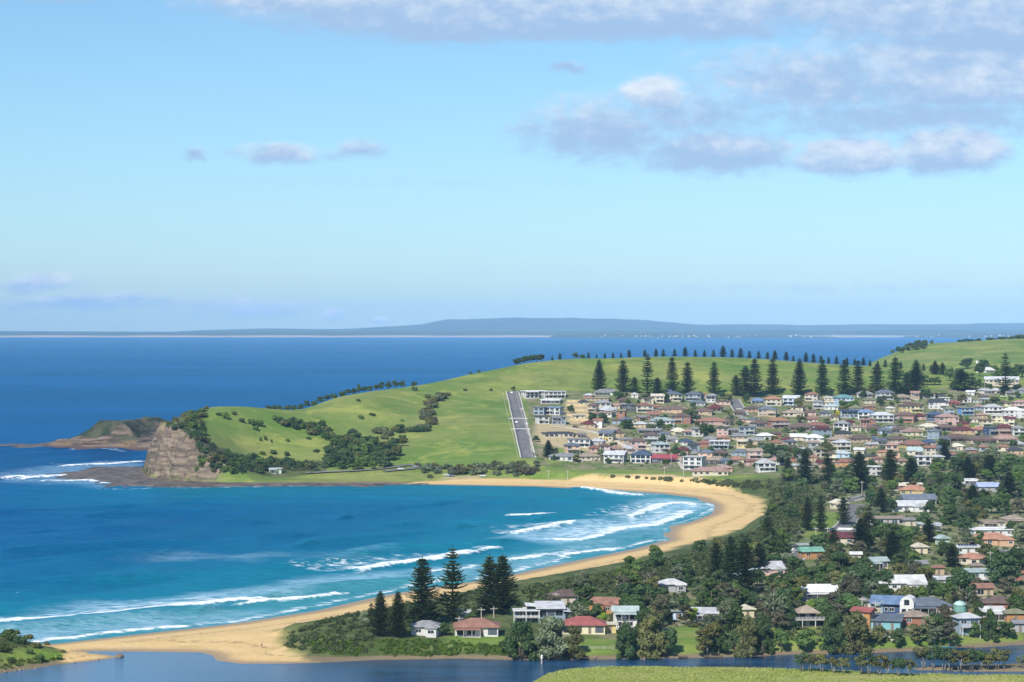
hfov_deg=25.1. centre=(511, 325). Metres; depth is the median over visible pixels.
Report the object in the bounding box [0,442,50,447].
rock reef
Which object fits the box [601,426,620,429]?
house
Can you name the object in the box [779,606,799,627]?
spreading tree
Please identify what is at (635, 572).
broadleaf tree
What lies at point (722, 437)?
house
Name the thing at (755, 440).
house
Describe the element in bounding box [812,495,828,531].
norfolk pine
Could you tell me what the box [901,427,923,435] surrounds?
house
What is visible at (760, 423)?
house
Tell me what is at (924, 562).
house
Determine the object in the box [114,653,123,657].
boulder
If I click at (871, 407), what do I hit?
house
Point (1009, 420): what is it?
house
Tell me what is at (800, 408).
house
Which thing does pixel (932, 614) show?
broadleaf tree
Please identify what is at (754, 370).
norfolk pine
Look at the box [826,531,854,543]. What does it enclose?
house
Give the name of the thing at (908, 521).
house
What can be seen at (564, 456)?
house
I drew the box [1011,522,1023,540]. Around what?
broadleaf tree
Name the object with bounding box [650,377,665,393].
norfolk pine
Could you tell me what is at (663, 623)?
broadleaf tree
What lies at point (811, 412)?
house
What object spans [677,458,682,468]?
path
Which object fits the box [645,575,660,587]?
broadleaf tree
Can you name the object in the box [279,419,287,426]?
coastal tree
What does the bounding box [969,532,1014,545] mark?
house
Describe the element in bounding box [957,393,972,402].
house
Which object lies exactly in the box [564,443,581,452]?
house
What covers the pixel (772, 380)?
norfolk pine
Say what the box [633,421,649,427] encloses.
house
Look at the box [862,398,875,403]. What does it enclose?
house
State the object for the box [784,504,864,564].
road
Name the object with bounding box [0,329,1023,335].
coastline
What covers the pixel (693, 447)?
house
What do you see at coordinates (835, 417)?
house
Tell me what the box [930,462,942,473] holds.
broadleaf tree
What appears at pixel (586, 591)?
gum tree
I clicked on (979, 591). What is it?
window
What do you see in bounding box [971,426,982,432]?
house
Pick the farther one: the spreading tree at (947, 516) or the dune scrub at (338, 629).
the spreading tree at (947, 516)
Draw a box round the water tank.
[953,601,966,611]
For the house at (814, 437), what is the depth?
1675.75 m
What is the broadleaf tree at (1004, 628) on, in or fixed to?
on the ground at (472, 425)
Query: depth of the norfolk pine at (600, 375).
1925.03 m
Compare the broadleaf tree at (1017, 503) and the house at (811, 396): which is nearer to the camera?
the broadleaf tree at (1017, 503)
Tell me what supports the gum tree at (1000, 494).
on the ground at (472, 425)
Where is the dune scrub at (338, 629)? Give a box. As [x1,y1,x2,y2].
[283,584,527,653]
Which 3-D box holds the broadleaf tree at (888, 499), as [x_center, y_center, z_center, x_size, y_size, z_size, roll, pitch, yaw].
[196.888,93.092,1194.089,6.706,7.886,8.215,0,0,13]
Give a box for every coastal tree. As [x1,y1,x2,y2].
[201,447,208,452]
[209,442,216,448]
[217,454,227,460]
[256,457,265,462]
[262,463,269,470]
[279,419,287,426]
[304,463,312,467]
[322,446,337,453]
[323,433,329,438]
[323,456,335,466]
[326,459,334,467]
[329,438,339,446]
[331,453,340,463]
[335,443,346,450]
[336,460,346,468]
[337,440,347,446]
[340,447,353,454]
[340,455,347,462]
[341,450,353,456]
[345,458,354,466]
[351,433,361,438]
[351,460,362,469]
[352,446,362,452]
[354,456,363,461]
[356,383,361,392]
[361,441,373,451]
[361,455,370,466]
[364,456,373,466]
[366,445,375,452]
[368,461,376,467]
[373,452,385,456]
[380,456,390,466]
[381,461,389,466]
[382,443,394,448]
[384,381,391,388]
[385,449,394,457]
[391,380,398,385]
[391,446,402,452]
[398,380,405,387]
[399,438,407,443]
[521,356,529,363]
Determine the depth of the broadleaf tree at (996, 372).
2074.75 m
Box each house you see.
[409,620,441,637]
[453,618,500,637]
[455,609,470,620]
[512,601,570,622]
[520,390,546,398]
[533,407,545,414]
[535,415,548,423]
[540,399,562,403]
[541,431,573,437]
[542,391,566,398]
[546,406,563,414]
[547,589,582,604]
[549,453,577,461]
[550,416,566,424]
[563,616,606,634]
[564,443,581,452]
[567,438,590,447]
[573,415,585,417]
[573,433,586,437]
[577,400,589,404]
[578,452,599,460]
[580,420,595,427]
[584,393,593,398]
[585,397,610,400]
[586,403,598,412]
[588,445,598,451]
[589,597,620,613]
[590,438,606,444]
[592,418,604,427]
[593,389,616,395]
[593,412,616,417]
[594,400,611,408]
[598,406,616,413]
[598,430,616,441]
[598,443,610,451]
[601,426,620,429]
[602,450,627,462]
[605,622,617,632]
[610,445,624,450]
[611,403,620,408]
[611,605,639,629]
[612,418,620,423]
[616,409,627,417]
[616,430,624,436]
[617,397,630,403]
[619,417,634,422]
[620,437,632,442]
[621,404,636,411]
[623,445,634,452]
[628,438,645,448]
[629,449,652,462]
[631,392,637,397]
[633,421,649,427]
[635,402,653,412]
[636,415,649,420]
[637,428,663,433]
[639,397,654,403]
[643,432,659,442]
[647,411,660,417]
[649,417,675,427]
[650,394,664,403]
[651,441,670,452]
[651,454,677,462]
[653,404,661,409]
[657,578,686,592]
[659,406,685,413]
[659,431,670,436]
[665,436,678,442]
[666,391,682,400]
[670,413,691,423]
[670,427,683,434]
[670,608,682,619]
[676,446,689,457]
[679,439,692,445]
[681,455,706,469]
[684,391,703,400]
[684,429,691,435]
[687,442,700,452]
[690,400,705,405]
[691,427,702,436]
[691,467,728,475]
[691,607,718,621]
[694,408,713,415]
[694,417,725,424]
[696,440,708,446]
[697,450,714,458]
[703,436,717,440]
[705,393,717,402]
[706,456,724,464]
[707,404,723,411]
[708,440,730,448]
[715,400,731,404]
[715,449,727,456]
[716,427,728,435]
[716,435,729,439]
[717,458,732,464]
[717,465,733,471]
[722,419,732,425]
[728,428,738,432]
[729,433,747,439]
[730,449,745,455]
[730,456,744,463]
[732,410,743,415]
[736,439,748,448]
[738,417,748,422]
[738,426,756,434]
[741,604,756,617]
[743,459,755,465]
[744,406,758,411]
[745,448,762,458]
[746,418,757,422]
[747,437,762,444]
[749,420,766,427]
[750,561,785,576]
[751,398,763,404]
[754,458,775,472]
[755,433,775,439]
[757,406,776,416]
[763,396,781,405]
[767,417,789,427]
[769,439,783,446]
[769,457,789,464]
[770,431,782,436]
[780,409,804,416]
[780,436,791,443]
[782,395,801,404]
[784,439,797,446]
[789,423,811,430]
[789,433,807,440]
[791,406,804,410]
[791,463,803,469]
[794,605,823,626]
[795,543,808,546]
[796,451,800,461]
[796,546,824,558]
[798,584,837,600]
[802,410,815,415]
[804,434,823,441]
[805,392,818,400]
[806,417,818,422]
[807,422,830,427]
[807,441,819,450]
[810,455,819,460]
[811,426,831,436]
[812,400,824,408]
[812,446,826,456]
[815,460,831,466]
[818,411,831,415]
[823,401,834,408]
[824,397,832,400]
[824,404,838,409]
[825,451,836,461]
[826,436,850,443]
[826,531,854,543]
[828,499,848,508]
[829,415,840,420]
[832,421,849,430]
[832,439,851,450]
[833,394,854,404]
[833,430,851,436]
[835,459,853,466]
[836,450,851,457]
[837,528,854,531]
[839,409,858,417]
[845,420,854,425]
[847,435,871,442]
[848,404,863,410]
[848,551,862,557]
[849,606,877,628]
[851,425,861,430]
[853,447,866,453]
[856,391,873,397]
[858,409,873,418]
[860,418,876,426]
[860,597,870,606]
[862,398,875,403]
[862,405,875,409]
[863,455,877,459]
[864,442,877,448]
[865,424,881,431]
[866,465,881,475]
[867,613,903,629]
[868,412,893,422]
[868,556,889,572]
[869,516,905,524]
[869,594,915,613]
[871,456,883,462]
[871,601,883,612]
[872,438,886,444]
[874,389,894,399]
[877,427,891,433]
[877,450,886,456]
[877,574,927,590]
[884,442,899,450]
[884,500,928,511]
[885,406,894,411]
[885,423,897,428]
[886,436,906,443]
[887,451,900,459]
[890,482,922,490]
[891,426,905,432]
[894,394,910,400]
[894,412,916,422]
[895,458,908,465]
[897,610,928,624]
[898,402,923,412]
[898,440,926,448]
[898,494,937,502]
[899,485,925,493]
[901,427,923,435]
[901,517,916,525]
[906,446,922,454]
[908,560,929,565]
[910,391,921,399]
[910,542,929,553]
[912,455,932,465]
[912,597,953,613]
[914,522,941,530]
[917,414,925,419]
[917,423,937,429]
[921,393,935,398]
[921,439,936,444]
[922,445,936,455]
[926,411,942,421]
[927,399,948,409]
[927,428,940,438]
[929,564,946,574]
[931,576,950,582]
[932,455,945,461]
[933,534,951,544]
[934,393,945,396]
[934,413,958,424]
[936,424,955,430]
[936,445,941,452]
[938,397,950,400]
[939,436,951,440]
[940,434,968,441]
[942,407,954,414]
[948,443,965,450]
[949,400,961,406]
[949,426,974,434]
[951,610,981,638]
[956,407,974,414]
[956,421,969,426]
[956,544,980,553]
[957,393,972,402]
[957,552,985,564]
[962,478,978,484]
[963,447,977,453]
[964,568,998,586]
[965,390,975,395]
[965,436,997,443]
[968,417,980,422]
[968,527,1014,535]
[968,562,985,567]
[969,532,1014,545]
[970,583,995,595]
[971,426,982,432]
[972,398,982,402]
[973,404,982,409]
[974,413,987,418]
[975,482,999,491]
[977,388,993,393]
[977,519,1006,526]
[978,394,988,397]
[978,419,991,425]
[978,445,988,451]
[978,606,1004,620]
[980,404,1002,413]
[980,596,1009,609]
[982,426,1000,434]
[983,367,994,372]
[983,376,1019,386]
[990,415,1008,422]
[992,388,1004,393]
[993,400,1010,406]
[993,435,1017,442]
[995,424,1012,434]
[996,444,1010,450]
[1000,515,1023,523]
[1001,407,1023,417]
[1002,608,1023,621]
[1003,416,1015,425]
[1005,389,1019,395]
[1006,446,1023,454]
[1007,441,1023,447]
[1010,620,1023,631]
[1011,400,1023,408]
[1011,425,1023,435]
[1016,570,1023,580]
[1017,388,1023,393]
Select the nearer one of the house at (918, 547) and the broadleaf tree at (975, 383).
the house at (918, 547)
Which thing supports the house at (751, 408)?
on the ground at (472, 425)
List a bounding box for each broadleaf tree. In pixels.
[358,610,369,625]
[420,466,428,472]
[438,622,450,635]
[444,463,452,467]
[464,611,476,618]
[499,633,519,655]
[509,605,521,614]
[543,594,560,600]
[568,604,590,617]
[572,573,590,585]
[573,570,589,580]
[590,603,603,617]
[596,613,607,619]
[614,566,630,579]
[614,583,631,596]
[615,570,642,583]
[618,592,629,605]
[621,601,640,614]
[623,556,635,567]
[626,594,645,609]
[631,559,643,570]
[631,584,655,604]
[640,605,663,623]
[645,549,664,566]
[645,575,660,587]
[648,544,662,555]
[649,599,670,615]
[651,586,670,597]
[655,617,667,630]
[660,628,677,656]
[667,598,679,617]
[669,556,691,571]
[675,597,691,609]
[677,569,693,583]
[688,607,697,620]
[691,539,706,551]
[691,577,706,587]
[700,613,727,633]
[709,538,725,547]
[711,629,727,654]
[714,594,742,612]
[726,579,738,584]
[728,630,741,648]
[736,587,754,604]
[738,532,750,541]
[747,543,758,548]
[747,591,760,609]
[752,611,769,621]
[753,569,766,585]
[756,594,774,610]
[759,603,770,616]
[765,582,787,593]
[767,503,777,511]
[767,536,791,555]
[767,553,785,563]
[769,608,790,628]
[771,527,790,543]
[772,628,789,651]
[773,496,783,505]
[773,580,789,588]
[774,589,793,599]
[781,552,791,568]
[781,573,795,588]
[782,489,793,499]
[783,612,798,628]
[784,468,795,480]
[785,521,800,530]
[785,532,792,541]
[786,506,799,516]
[786,555,806,575]
[791,600,801,608]
[793,576,810,588]
[794,628,814,651]
[795,566,818,583]
[796,478,808,487]
[798,503,811,514]
[806,599,814,606]
[809,531,829,548]
[812,596,832,618]
[814,562,836,578]
[815,554,828,565]
[816,575,827,583]
[816,604,836,617]
[818,591,837,603]
[820,480,828,491]
[827,570,849,583]
[831,602,847,614]
[834,575,870,593]
[837,593,858,611]
[841,583,864,597]
[842,477,859,492]
[845,596,864,607]
[847,555,854,565]
[851,556,873,567]
[854,506,866,517]
[858,585,870,598]
[866,581,878,594]
[867,565,878,570]
[868,475,877,484]
[870,625,883,645]
[871,506,881,515]
[871,568,894,583]
[876,537,886,554]
[877,522,887,529]
[879,525,889,536]
[885,480,898,493]
[885,498,897,507]
[890,552,905,564]
[890,562,907,574]
[890,627,905,647]
[894,473,903,481]
[894,530,913,545]
[894,587,914,595]
[898,540,910,557]
[902,527,914,537]
[905,550,919,560]
[906,561,922,573]
[907,552,921,560]
[912,527,921,541]
[912,585,928,597]
[913,534,930,545]
[914,567,934,580]
[916,511,930,522]
[917,565,935,574]
[918,375,929,383]
[923,473,940,485]
[923,500,937,513]
[924,486,932,493]
[925,612,942,621]
[926,478,935,485]
[926,580,941,595]
[929,377,940,384]
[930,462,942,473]
[930,583,954,600]
[931,458,944,463]
[933,615,945,631]
[937,540,958,561]
[938,604,954,620]
[939,459,947,470]
[943,367,954,380]
[947,461,958,471]
[950,567,965,574]
[955,382,972,390]
[955,496,965,505]
[956,516,973,528]
[959,358,973,368]
[960,528,972,543]
[965,373,975,381]
[969,577,982,583]
[969,622,982,637]
[970,379,981,386]
[970,509,981,519]
[973,462,981,476]
[974,362,984,375]
[974,505,985,513]
[975,513,985,519]
[975,543,992,554]
[979,359,989,364]
[980,469,994,481]
[981,383,993,388]
[983,496,1000,513]
[986,547,1000,556]
[988,365,998,369]
[991,370,1001,375]
[996,488,1007,493]
[996,576,1015,593]
[997,622,1015,638]
[1002,466,1009,472]
[1003,492,1011,500]
[1004,520,1015,528]
[1005,594,1023,610]
[1006,367,1018,375]
[1010,497,1023,513]
[1011,464,1023,475]
[1011,470,1023,485]
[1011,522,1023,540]
[1011,588,1023,596]
[1012,384,1021,389]
[1015,365,1023,376]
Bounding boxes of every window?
[457,630,462,634]
[467,630,474,634]
[488,629,496,634]
[540,610,545,615]
[547,610,554,615]
[556,610,562,614]
[595,627,602,632]
[627,615,634,618]
[873,622,881,626]
[880,562,886,567]
[970,619,978,625]
[977,589,983,594]
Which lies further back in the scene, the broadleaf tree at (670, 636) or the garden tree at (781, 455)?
the garden tree at (781, 455)
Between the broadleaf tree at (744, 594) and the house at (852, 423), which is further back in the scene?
the house at (852, 423)
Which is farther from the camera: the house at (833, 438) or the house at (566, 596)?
the house at (833, 438)
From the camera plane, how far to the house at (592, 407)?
1815.83 m
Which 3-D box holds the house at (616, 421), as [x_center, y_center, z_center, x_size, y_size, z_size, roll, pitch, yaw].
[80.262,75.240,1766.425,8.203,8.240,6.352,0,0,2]
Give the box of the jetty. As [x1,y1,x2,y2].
[704,655,722,658]
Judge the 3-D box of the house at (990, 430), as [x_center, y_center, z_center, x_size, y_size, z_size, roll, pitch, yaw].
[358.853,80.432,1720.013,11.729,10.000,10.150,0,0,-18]
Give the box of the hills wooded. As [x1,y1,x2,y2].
[903,333,1023,337]
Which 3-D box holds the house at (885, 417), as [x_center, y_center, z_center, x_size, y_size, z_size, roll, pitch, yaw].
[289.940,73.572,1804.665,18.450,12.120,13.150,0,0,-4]
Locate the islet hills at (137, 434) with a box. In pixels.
[41,416,166,450]
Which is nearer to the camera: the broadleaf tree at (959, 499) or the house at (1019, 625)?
the house at (1019, 625)
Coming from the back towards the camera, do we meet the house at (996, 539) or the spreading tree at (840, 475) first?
the spreading tree at (840, 475)
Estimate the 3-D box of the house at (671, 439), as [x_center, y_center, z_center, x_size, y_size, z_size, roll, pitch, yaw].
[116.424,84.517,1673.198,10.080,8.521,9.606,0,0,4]
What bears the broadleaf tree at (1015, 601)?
on the ground at (472, 425)
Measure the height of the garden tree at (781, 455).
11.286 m
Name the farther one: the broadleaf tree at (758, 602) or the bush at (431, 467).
the bush at (431, 467)
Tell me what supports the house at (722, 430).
on the ground at (472, 425)
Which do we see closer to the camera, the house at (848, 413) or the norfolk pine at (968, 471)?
the norfolk pine at (968, 471)
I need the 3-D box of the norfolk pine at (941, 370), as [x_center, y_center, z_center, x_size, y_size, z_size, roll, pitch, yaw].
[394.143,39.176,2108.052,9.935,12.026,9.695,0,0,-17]
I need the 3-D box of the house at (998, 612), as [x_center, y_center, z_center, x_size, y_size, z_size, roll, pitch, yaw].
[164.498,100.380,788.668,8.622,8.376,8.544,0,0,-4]
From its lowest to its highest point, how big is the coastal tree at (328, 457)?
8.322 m
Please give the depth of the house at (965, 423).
1767.94 m
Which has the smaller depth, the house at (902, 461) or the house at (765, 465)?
the house at (902, 461)
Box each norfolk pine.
[367,590,392,635]
[368,603,374,625]
[383,591,411,636]
[403,554,444,620]
[433,544,470,621]
[470,554,505,612]
[484,553,523,613]
[542,440,553,456]
[590,358,606,389]
[613,359,631,391]
[628,376,640,391]
[637,354,656,393]
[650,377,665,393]
[664,357,680,391]
[677,361,697,393]
[682,347,687,356]
[703,542,726,577]
[706,362,721,393]
[719,346,726,356]
[719,533,746,587]
[729,375,741,395]
[732,540,763,590]
[736,365,753,394]
[737,348,743,357]
[746,357,765,396]
[752,543,769,572]
[758,510,776,542]
[764,358,781,394]
[771,350,777,358]
[779,458,796,480]
[783,353,788,360]
[789,357,808,394]
[792,449,816,482]
[798,496,813,530]
[802,352,808,361]
[809,354,815,362]
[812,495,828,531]
[814,358,830,394]
[819,453,834,482]
[823,529,844,550]
[833,497,852,524]
[835,358,854,393]
[844,518,876,550]
[846,452,876,490]
[849,361,865,392]
[862,506,875,527]
[867,363,884,390]
[872,486,888,511]
[875,529,906,559]
[878,448,904,482]
[883,355,904,391]
[900,372,912,394]
[900,458,920,480]
[905,359,927,391]
[919,519,939,541]
[929,361,939,374]
[938,362,946,374]
[938,442,951,458]
[941,544,965,566]
[948,368,973,389]
[959,456,976,477]
[961,484,984,509]
[975,454,1004,477]
[994,351,1015,391]
[1000,472,1021,496]
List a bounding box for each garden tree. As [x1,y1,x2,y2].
[532,435,539,441]
[549,448,557,453]
[567,405,574,413]
[572,454,578,461]
[588,412,596,419]
[596,449,603,455]
[598,412,608,420]
[612,391,625,398]
[623,419,633,426]
[655,419,664,427]
[659,434,666,440]
[663,392,669,401]
[670,446,679,453]
[687,410,698,421]
[699,423,715,435]
[724,393,732,399]
[742,393,749,399]
[762,443,787,453]
[775,450,791,465]
[782,426,789,430]
[792,447,807,457]
[794,397,802,405]
[796,415,804,421]
[805,448,812,454]
[819,441,836,452]
[823,418,830,423]
[839,400,847,405]
[845,400,861,407]
[870,428,876,433]
[876,398,884,403]
[896,417,904,422]
[919,388,932,395]
[936,438,952,447]
[948,457,966,470]
[956,393,966,401]
[966,452,984,459]
[985,447,1002,457]
[987,396,1002,403]
[1009,439,1017,446]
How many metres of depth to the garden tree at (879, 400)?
1885.04 m
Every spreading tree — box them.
[505,619,538,660]
[535,614,568,659]
[561,624,585,659]
[615,620,638,659]
[634,615,668,659]
[692,578,724,612]
[716,597,736,622]
[733,614,757,657]
[754,615,773,654]
[755,613,773,637]
[769,592,796,620]
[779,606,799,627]
[816,558,838,572]
[819,612,849,653]
[827,472,848,492]
[828,551,850,572]
[829,478,847,492]
[837,610,873,654]
[842,566,855,573]
[852,540,867,556]
[855,564,875,586]
[865,491,877,505]
[869,520,881,536]
[875,583,893,594]
[912,471,922,482]
[936,485,954,503]
[938,504,956,524]
[942,471,965,490]
[946,568,974,601]
[949,491,963,506]
[952,503,971,523]
[962,499,976,518]
[971,497,988,517]
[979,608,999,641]
[985,550,1023,586]
[1001,453,1019,470]
[1007,547,1023,569]
[1017,483,1023,496]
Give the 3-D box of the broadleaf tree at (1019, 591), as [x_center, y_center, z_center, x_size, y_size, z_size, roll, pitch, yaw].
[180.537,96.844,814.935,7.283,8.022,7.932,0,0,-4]
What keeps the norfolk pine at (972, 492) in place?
on the ground at (472, 425)
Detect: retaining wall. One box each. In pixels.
[566,404,587,405]
[567,413,589,415]
[569,418,591,420]
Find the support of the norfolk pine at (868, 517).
on the ground at (472, 425)
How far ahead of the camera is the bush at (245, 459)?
1580.45 m
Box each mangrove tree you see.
[794,651,808,671]
[801,654,818,671]
[814,653,828,671]
[825,656,839,672]
[836,657,850,673]
[854,653,867,674]
[859,651,876,674]
[869,654,889,674]
[882,662,894,674]
[890,657,905,675]
[903,658,917,673]
[913,645,931,668]
[926,645,941,669]
[933,647,952,670]
[944,648,962,670]
[949,649,971,671]
[967,648,979,671]
[974,650,986,669]
[982,654,995,669]
[987,647,1003,669]
[998,649,1010,669]
[1015,655,1023,667]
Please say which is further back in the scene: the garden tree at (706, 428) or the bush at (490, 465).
the garden tree at (706, 428)
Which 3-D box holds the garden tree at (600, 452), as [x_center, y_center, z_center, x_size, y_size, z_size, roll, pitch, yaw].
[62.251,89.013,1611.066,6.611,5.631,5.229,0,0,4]
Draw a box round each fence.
[503,393,517,455]
[578,646,613,649]
[594,473,693,476]
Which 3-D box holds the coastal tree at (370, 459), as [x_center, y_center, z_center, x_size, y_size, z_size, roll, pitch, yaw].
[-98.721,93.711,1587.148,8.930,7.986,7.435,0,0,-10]
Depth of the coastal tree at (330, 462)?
1591.36 m
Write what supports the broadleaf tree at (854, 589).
on the ground at (472, 425)
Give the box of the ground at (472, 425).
[0,357,1023,681]
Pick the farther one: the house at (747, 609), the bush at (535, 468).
the bush at (535, 468)
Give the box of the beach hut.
[268,468,282,473]
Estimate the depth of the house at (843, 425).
1741.02 m
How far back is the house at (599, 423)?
1744.02 m
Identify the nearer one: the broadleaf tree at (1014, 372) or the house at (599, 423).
the house at (599, 423)
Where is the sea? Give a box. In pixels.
[0,337,1015,649]
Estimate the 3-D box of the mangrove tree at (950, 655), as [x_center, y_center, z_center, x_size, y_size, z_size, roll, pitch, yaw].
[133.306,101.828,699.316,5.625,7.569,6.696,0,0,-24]
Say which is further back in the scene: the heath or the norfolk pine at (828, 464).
the norfolk pine at (828, 464)
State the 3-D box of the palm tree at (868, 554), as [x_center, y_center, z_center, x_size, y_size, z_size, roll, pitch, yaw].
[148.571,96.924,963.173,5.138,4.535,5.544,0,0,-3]
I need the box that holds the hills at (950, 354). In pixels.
[867,338,1023,368]
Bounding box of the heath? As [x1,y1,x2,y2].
[0,634,54,668]
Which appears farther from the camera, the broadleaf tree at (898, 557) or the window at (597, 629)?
the broadleaf tree at (898, 557)
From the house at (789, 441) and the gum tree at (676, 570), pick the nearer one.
the gum tree at (676, 570)
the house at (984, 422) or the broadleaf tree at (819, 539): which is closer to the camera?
the broadleaf tree at (819, 539)
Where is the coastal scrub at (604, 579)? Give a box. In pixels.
[521,473,858,602]
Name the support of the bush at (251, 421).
on the ground at (472, 425)
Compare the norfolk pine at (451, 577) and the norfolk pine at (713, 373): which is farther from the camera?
the norfolk pine at (713, 373)
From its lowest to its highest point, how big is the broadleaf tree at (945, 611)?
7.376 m
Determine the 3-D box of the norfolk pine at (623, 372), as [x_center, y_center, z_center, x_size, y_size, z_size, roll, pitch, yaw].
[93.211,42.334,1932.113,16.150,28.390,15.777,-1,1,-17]
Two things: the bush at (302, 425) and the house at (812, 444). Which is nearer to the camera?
the house at (812, 444)
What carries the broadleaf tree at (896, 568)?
on the ground at (472, 425)
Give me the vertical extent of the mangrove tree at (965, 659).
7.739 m
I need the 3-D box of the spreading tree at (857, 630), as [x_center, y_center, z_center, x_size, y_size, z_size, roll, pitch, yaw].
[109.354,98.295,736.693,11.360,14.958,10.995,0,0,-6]
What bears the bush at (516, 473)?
on the ground at (472, 425)
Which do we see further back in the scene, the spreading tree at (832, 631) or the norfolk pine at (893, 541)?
the norfolk pine at (893, 541)
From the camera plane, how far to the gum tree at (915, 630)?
743.95 m
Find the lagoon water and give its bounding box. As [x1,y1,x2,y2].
[0,645,1023,681]
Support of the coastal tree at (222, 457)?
on the ground at (472, 425)
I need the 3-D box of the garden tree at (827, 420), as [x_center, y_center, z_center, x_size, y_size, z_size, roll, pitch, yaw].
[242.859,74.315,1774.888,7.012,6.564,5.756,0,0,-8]
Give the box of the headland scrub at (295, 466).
[181,409,326,473]
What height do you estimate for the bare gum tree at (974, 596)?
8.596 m
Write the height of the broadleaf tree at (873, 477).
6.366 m
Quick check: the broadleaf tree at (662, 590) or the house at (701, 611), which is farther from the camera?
the broadleaf tree at (662, 590)
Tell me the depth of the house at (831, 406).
1867.48 m
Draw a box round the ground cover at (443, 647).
[304,634,508,656]
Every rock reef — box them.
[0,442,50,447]
[46,466,428,486]
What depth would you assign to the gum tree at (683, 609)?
777.11 m
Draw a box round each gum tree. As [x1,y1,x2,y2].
[573,585,595,606]
[614,575,632,588]
[620,569,639,587]
[634,607,651,628]
[643,569,660,585]
[645,594,669,615]
[670,564,685,579]
[678,605,694,620]
[690,585,706,602]
[693,621,722,655]
[709,569,728,582]
[714,582,740,601]
[721,603,744,632]
[749,555,759,568]
[758,588,789,627]
[761,538,773,552]
[768,572,785,582]
[791,527,805,542]
[792,577,806,600]
[792,586,802,600]
[822,544,837,555]
[822,610,842,626]
[827,494,838,500]
[836,543,847,554]
[844,570,858,576]
[857,511,869,520]
[865,532,876,551]
[879,523,898,537]
[886,500,895,513]
[904,558,917,573]
[906,477,917,484]
[908,625,925,645]
[918,468,927,482]
[921,616,937,629]
[926,625,944,646]
[933,483,940,496]
[937,474,944,485]
[940,483,955,494]
[941,621,959,646]
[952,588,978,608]
[955,512,967,530]
[966,572,976,591]
[968,454,980,460]
[973,530,983,543]
[973,603,986,619]
[983,451,995,463]
[992,492,1006,511]
[993,462,1004,475]
[995,498,1010,515]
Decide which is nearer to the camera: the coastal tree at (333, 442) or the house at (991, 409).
the coastal tree at (333, 442)
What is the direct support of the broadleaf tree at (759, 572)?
on the ground at (472, 425)
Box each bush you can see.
[0,644,10,651]
[1,628,16,639]
[12,635,26,643]
[25,634,33,638]
[30,641,41,647]
[35,653,44,662]
[51,653,62,658]
[170,424,180,427]
[188,413,197,417]
[188,430,202,434]
[193,431,201,439]
[195,441,203,446]
[196,419,203,424]
[199,458,206,462]
[208,451,217,457]
[209,462,217,468]
[221,465,228,471]
[222,412,229,418]
[223,448,230,455]
[230,456,237,461]
[234,463,242,468]
[242,456,249,461]
[246,453,258,458]
[247,418,254,425]
[253,467,262,472]
[255,420,263,425]
[265,458,272,462]
[275,416,283,422]
[275,458,282,464]
[286,459,294,465]
[290,423,299,428]
[299,422,311,427]
[306,429,318,434]
[317,420,325,425]
[371,428,381,433]
[380,434,388,438]
[381,430,392,435]
[396,428,404,432]
[418,425,431,431]
[422,398,438,402]
[422,411,432,416]
[422,464,440,470]
[427,419,438,424]
[433,468,442,473]
[435,395,444,400]
[447,466,461,471]
[452,469,465,474]
[469,469,484,474]
[471,462,487,467]
[488,463,494,469]
[492,470,501,475]
[494,464,506,469]
[505,468,515,473]
[512,471,522,475]
[520,468,535,474]
[531,466,539,470]
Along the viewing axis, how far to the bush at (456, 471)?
1557.30 m
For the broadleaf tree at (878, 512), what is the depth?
1147.93 m
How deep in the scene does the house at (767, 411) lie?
1822.07 m
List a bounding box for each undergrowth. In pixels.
[533,389,1023,471]
[566,457,1023,642]
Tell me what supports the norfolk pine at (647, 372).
on the ground at (472, 425)
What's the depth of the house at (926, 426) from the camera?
1746.52 m
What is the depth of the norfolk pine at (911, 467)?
1367.98 m
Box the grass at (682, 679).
[533,665,1023,681]
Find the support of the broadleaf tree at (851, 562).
on the ground at (472, 425)
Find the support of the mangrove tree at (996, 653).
on the ground at (472, 425)
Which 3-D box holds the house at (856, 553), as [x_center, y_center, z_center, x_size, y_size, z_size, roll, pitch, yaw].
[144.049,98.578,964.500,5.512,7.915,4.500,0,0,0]
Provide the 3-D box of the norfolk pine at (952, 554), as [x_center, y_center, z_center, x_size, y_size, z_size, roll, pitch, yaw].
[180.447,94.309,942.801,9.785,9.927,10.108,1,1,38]
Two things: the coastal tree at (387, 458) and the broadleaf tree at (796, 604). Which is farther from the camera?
the coastal tree at (387, 458)
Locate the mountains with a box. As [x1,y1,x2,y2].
[0,318,1023,332]
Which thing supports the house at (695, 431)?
on the ground at (472, 425)
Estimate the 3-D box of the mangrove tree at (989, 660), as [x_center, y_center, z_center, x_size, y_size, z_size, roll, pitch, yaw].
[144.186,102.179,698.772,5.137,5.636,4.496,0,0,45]
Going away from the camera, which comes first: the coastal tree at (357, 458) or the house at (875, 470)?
the house at (875, 470)
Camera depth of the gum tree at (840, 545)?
937.64 m
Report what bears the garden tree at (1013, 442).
on the ground at (472, 425)
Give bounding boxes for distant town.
[601,334,1009,337]
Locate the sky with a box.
[0,0,1023,331]
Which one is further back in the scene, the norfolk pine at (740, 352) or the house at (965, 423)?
the norfolk pine at (740, 352)
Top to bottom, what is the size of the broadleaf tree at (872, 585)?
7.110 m
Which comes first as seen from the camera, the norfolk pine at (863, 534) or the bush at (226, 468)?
the norfolk pine at (863, 534)
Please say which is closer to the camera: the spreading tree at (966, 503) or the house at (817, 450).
the spreading tree at (966, 503)
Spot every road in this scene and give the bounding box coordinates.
[305,464,421,472]
[506,391,535,457]
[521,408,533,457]
[551,426,638,452]
[730,399,748,414]
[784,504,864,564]
[846,495,865,500]

